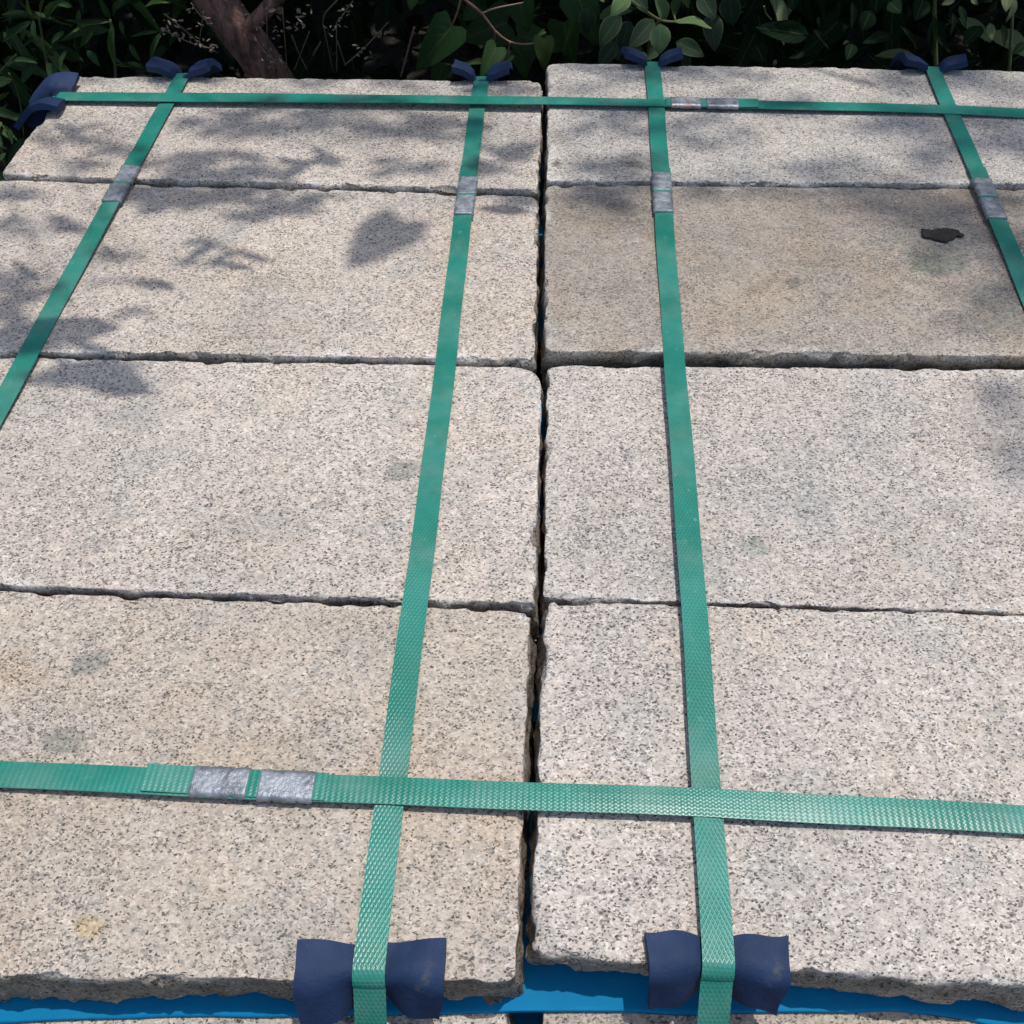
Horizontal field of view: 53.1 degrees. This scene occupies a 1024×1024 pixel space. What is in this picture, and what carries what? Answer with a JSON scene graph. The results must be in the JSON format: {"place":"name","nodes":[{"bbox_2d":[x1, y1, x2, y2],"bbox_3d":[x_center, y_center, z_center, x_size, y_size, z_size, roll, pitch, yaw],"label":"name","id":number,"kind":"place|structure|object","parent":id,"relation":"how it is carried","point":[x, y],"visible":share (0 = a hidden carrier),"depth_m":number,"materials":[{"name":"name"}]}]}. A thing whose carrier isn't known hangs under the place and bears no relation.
{"place":"outdoors","nodes":[
{"label":"outdoors","id":0,"kind":"place"},
{"bbox_2d":[0,0,1023,178],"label":"ground","id":1,"kind":"structure","parent":0,"point":[389,48],"depth_m":2.54,"materials":[{"name":"soil"}]},
{"bbox_2d":[0,0,235,180],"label":"lance leaf shrub","id":2,"kind":"object","parent":1,"relation":"on","point":[84,31],"visible":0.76,"depth_m":1.71,"materials":[{"name":"green plant"}]},
{"bbox_2d":[191,0,294,78],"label":"tree","id":3,"kind":"object","parent":1,"relation":"on","point":[234,30],"visible":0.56,"depth_m":1.76,"materials":[{"name":"brown plant"}]},
{"bbox_2d":[153,0,387,71],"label":"dry weed","id":4,"kind":"object","parent":1,"relation":"on","point":[200,45],"visible":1,"depth_m":1.67,"materials":[{"name":"beige plant"}]},
{"bbox_2d":[0,0,1023,143],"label":"undergrowth","id":5,"kind":"object","parent":1,"relation":"on","point":[732,50],"visible":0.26,"depth_m":2.15,"materials":[{"name":"green plant"}]},
{"bbox_2d":[400,0,626,80],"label":"heart leaf vine","id":6,"kind":"object","parent":1,"relation":"on","point":[490,28],"visible":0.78,"depth_m":1.69,"materials":[{"name":"green plant"}]},
{"bbox_2d":[578,0,740,65],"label":"broad leaf shrub","id":7,"kind":"object","parent":1,"relation":"on","point":[657,36],"visible":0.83,"depth_m":1.58,"materials":[{"name":"green plant"}]},
{"bbox_2d":[719,0,1023,71],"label":"dark leaf shrub","id":8,"kind":"object","parent":1,"relation":"on","point":[783,28],"visible":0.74,"depth_m":1.64,"materials":[{"name":"green plant"}]},
{"bbox_2d":[541,1012,977,1023],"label":"granite block","id":9,"kind":"object","parent":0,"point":[758,1018],"depth_m":0.69,"materials":[{"name":"grey stone"}]},
{"bbox_3d":[-0.308,0.023,0.995,0.654,0.058,0.299,2,50,1],"label":"granite block","id":10,"kind":"object","parent":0,"visible":0},
{"bbox_2d":[535,590,541,639],"bbox_3d":[0.017,0.090,0.896,1.340,0.006,0.053,1,50,1],"label":"blue foam sheet","id":11,"kind":"object","parent":10,"relation":"on","point":[540,628],"depth_m":0.88,"materials":[{"name":"blue plastic"}]},
{"bbox_2d":[540,385,546,517],"bbox_3d":[0.024,-0.063,1.025,1.340,0.006,0.182,1,50,1],"label":"blue foam sheet","id":12,"kind":"object","parent":10,"relation":"on","point":[543,427],"depth_m":1.03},
{"bbox_2d":[0,358,543,640],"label":"granite block","id":13,"kind":"object","parent":12,"relation":"on","point":[283,483],"depth_m":0.91,"materials":[{"name":"grey stone"}]},
{"bbox_2d":[540,365,1023,617],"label":"granite block","id":14,"kind":"object","parent":12,"relation":"on","point":[849,490],"depth_m":0.91,"materials":[{"name":"grey stone"}]},
{"bbox_3d":[-0.299,-0.204,1.185,0.655,0.058,0.299,1,50,1],"label":"granite block","id":15,"kind":"object","parent":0,"visible":0},
{"bbox_2d":[537,225,542,343],"bbox_3d":[0.033,-0.270,1.198,1.340,0.005,0.223,1,50,1],"label":"blue foam sheet","id":16,"kind":"object","parent":15,"relation":"on","point":[540,321],"depth_m":1.17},
{"bbox_2d":[0,181,540,374],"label":"granite block","id":17,"kind":"object","parent":16,"relation":"on","point":[207,276],"depth_m":1.10,"materials":[{"name":"grey stone"}]},
{"bbox_2d":[539,185,1023,389],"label":"granite block","id":18,"kind":"object","parent":16,"relation":"on","point":[823,277],"depth_m":1.08,"materials":[{"name":"beige stone"}]},
{"bbox_2d":[645,61,734,1023],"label":"packing strap","id":19,"kind":"object","parent":18,"relation":"attached to","point":[718,973],"visible":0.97,"depth_m":0.81,"materials":[{"name":"green plastic"}]},
{"bbox_2d":[921,228,964,241],"bbox_3d":[0.478,-0.307,1.135,0.047,0.001,0.027,1,50,1],"label":"tar scrap","id":20,"kind":"object","parent":18,"relation":"on","point":[944,234],"visible":1,"depth_m":1.13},
{"bbox_3d":[-0.319,0.299,0.850,0.654,0.058,0.299,1,50,1],"label":"granite block","id":21,"kind":"object","parent":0,"visible":0},
{"bbox_2d":[513,164,544,1023],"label":"blue foam sheet","id":22,"kind":"object","parent":21,"relation":"on","point":[529,1018],"depth_m":0.89,"materials":[{"name":"blue plastic"}]},
{"bbox_2d":[18,1013,514,1023],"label":"granite block","id":23,"kind":"object","parent":22,"relation":"on","point":[496,1018],"depth_m":0.69,"materials":[{"name":"beige stone"}]},
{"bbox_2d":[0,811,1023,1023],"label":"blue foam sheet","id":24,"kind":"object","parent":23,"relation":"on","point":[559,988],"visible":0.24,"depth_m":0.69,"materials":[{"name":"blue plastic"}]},
{"bbox_2d":[0,591,537,1003],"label":"granite block","id":25,"kind":"object","parent":24,"relation":"on","point":[116,898],"depth_m":0.72,"materials":[{"name":"beige stone"}]},
{"bbox_2d":[293,938,446,1023],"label":"foam edge pad","id":26,"kind":"object","parent":25,"relation":"attached to","point":[414,982],"visible":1,"depth_m":0.64,"materials":[{"name":"blue plastic"}]},
{"bbox_2d":[0,761,1023,833],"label":"packing strap","id":27,"kind":"object","parent":25,"relation":"attached to","point":[257,785],"visible":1,"depth_m":0.71,"materials":[{"name":"green plastic"}]},
{"bbox_2d":[482,996,501,1005],"bbox_3d":[-0.014,0.329,0.691,0.015,0.001,0.008,1,50,1],"label":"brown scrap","id":28,"kind":"object","parent":24,"relation":"on","point":[490,1000],"visible":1,"depth_m":0.69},
{"bbox_2d":[525,602,1023,1010],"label":"granite block","id":29,"kind":"object","parent":24,"relation":"on","point":[917,705],"depth_m":0.73,"materials":[{"name":"grey stone"}]},
{"bbox_2d":[644,930,790,1015],"bbox_3d":[0.130,0.296,0.657,0.092,0.044,0.038,1,50,1],"label":"foam edge pad","id":30,"kind":"object","parent":29,"relation":"attached to","point":[762,979],"visible":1,"depth_m":0.65,"materials":[{"name":"blue plastic"}]},
{"bbox_2d":[532,673,538,722],"bbox_3d":[0.015,0.145,0.849,1.340,0.005,0.068,1,50,1],"label":"blue foam sheet","id":31,"kind":"object","parent":23,"relation":"on","point":[535,711],"depth_m":0.83,"materials":[{"name":"blue plastic"}]},
{"bbox_3d":[-0.290,-0.433,1.379,0.653,0.058,0.298,1,50,1],"label":"granite block","id":32,"kind":"object","parent":22,"relation":"on","visible":0},
{"bbox_2d":[3,77,543,206],"bbox_3d":[-0.285,-0.468,1.316,0.649,0.059,0.266,1,50,1],"label":"granite block","id":33,"kind":"object","parent":32,"relation":"on","point":[390,148],"depth_m":1.27,"materials":[{"name":"grey stone"}]},
{"bbox_2d":[13,72,79,129],"bbox_3d":[-0.609,-0.527,1.349,0.071,0.069,0.088,1,50,1],"label":"foam edge pad","id":34,"kind":"object","parent":33,"relation":"attached to","point":[43,101],"visible":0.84,"depth_m":1.34,"materials":[{"name":"blue plastic"}]},
{"bbox_2d":[0,73,187,425],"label":"packing strap","id":35,"kind":"object","parent":33,"relation":"attached to","point":[116,192],"visible":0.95,"depth_m":1.11,"materials":[{"name":"green plastic"}]},
{"bbox_2d":[146,57,221,78],"bbox_3d":[-0.442,-0.591,1.396,0.087,0.069,0.062,1,50,1],"label":"foam edge pad","id":36,"kind":"object","parent":33,"relation":"attached to","point":[205,68],"visible":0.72,"depth_m":1.36,"materials":[{"name":"blue plastic"}]},
{"bbox_2d":[352,76,488,1023],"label":"packing strap","id":37,"kind":"object","parent":33,"relation":"attached to","point":[368,968],"visible":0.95,"depth_m":0.81,"materials":[{"name":"green plastic"}]},
{"bbox_2d":[451,59,512,81],"bbox_3d":[-0.041,-0.585,1.391,0.083,0.070,0.061,1,50,1],"label":"foam edge pad","id":38,"kind":"object","parent":33,"relation":"attached to","point":[496,71],"visible":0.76,"depth_m":1.36,"materials":[{"name":"blue plastic"}]},
{"bbox_3d":[0.374,-0.418,1.366,0.654,0.058,0.299,1,50,1],"label":"granite block","id":39,"kind":"object","parent":22,"relation":"on","visible":0},
{"bbox_2d":[543,63,1023,198],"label":"granite block","id":40,"kind":"object","parent":39,"relation":"on","point":[602,146],"depth_m":1.28,"materials":[{"name":"grey stone"}]},
{"bbox_2d":[53,92,1023,117],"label":"packing strap","id":41,"kind":"object","parent":40,"relation":"attached to","point":[706,102],"visible":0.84,"depth_m":1.31,"materials":[{"name":"green plastic"}]},
{"bbox_2d":[619,46,682,67],"bbox_3d":[0.190,-0.610,1.405,0.086,0.069,0.059,1,50,1],"label":"foam edge pad","id":42,"kind":"object","parent":40,"relation":"on","point":[633,56],"visible":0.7,"depth_m":1.37,"materials":[{"name":"blue plastic"}]},
{"bbox_2d":[890,52,967,73],"bbox_3d":[0.564,-0.597,1.395,0.088,0.067,0.058,1,50,1],"label":"foam edge pad","id":43,"kind":"object","parent":40,"relation":"on","point":[902,61],"visible":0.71,"depth_m":1.36,"materials":[{"name":"blue plastic"}]},
{"bbox_2d":[926,66,1023,306],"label":"packing strap","id":44,"kind":"object","parent":40,"relation":"attached to","point":[995,215],"visible":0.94,"depth_m":1.18,"materials":[{"name":"green plastic"}]}
]}

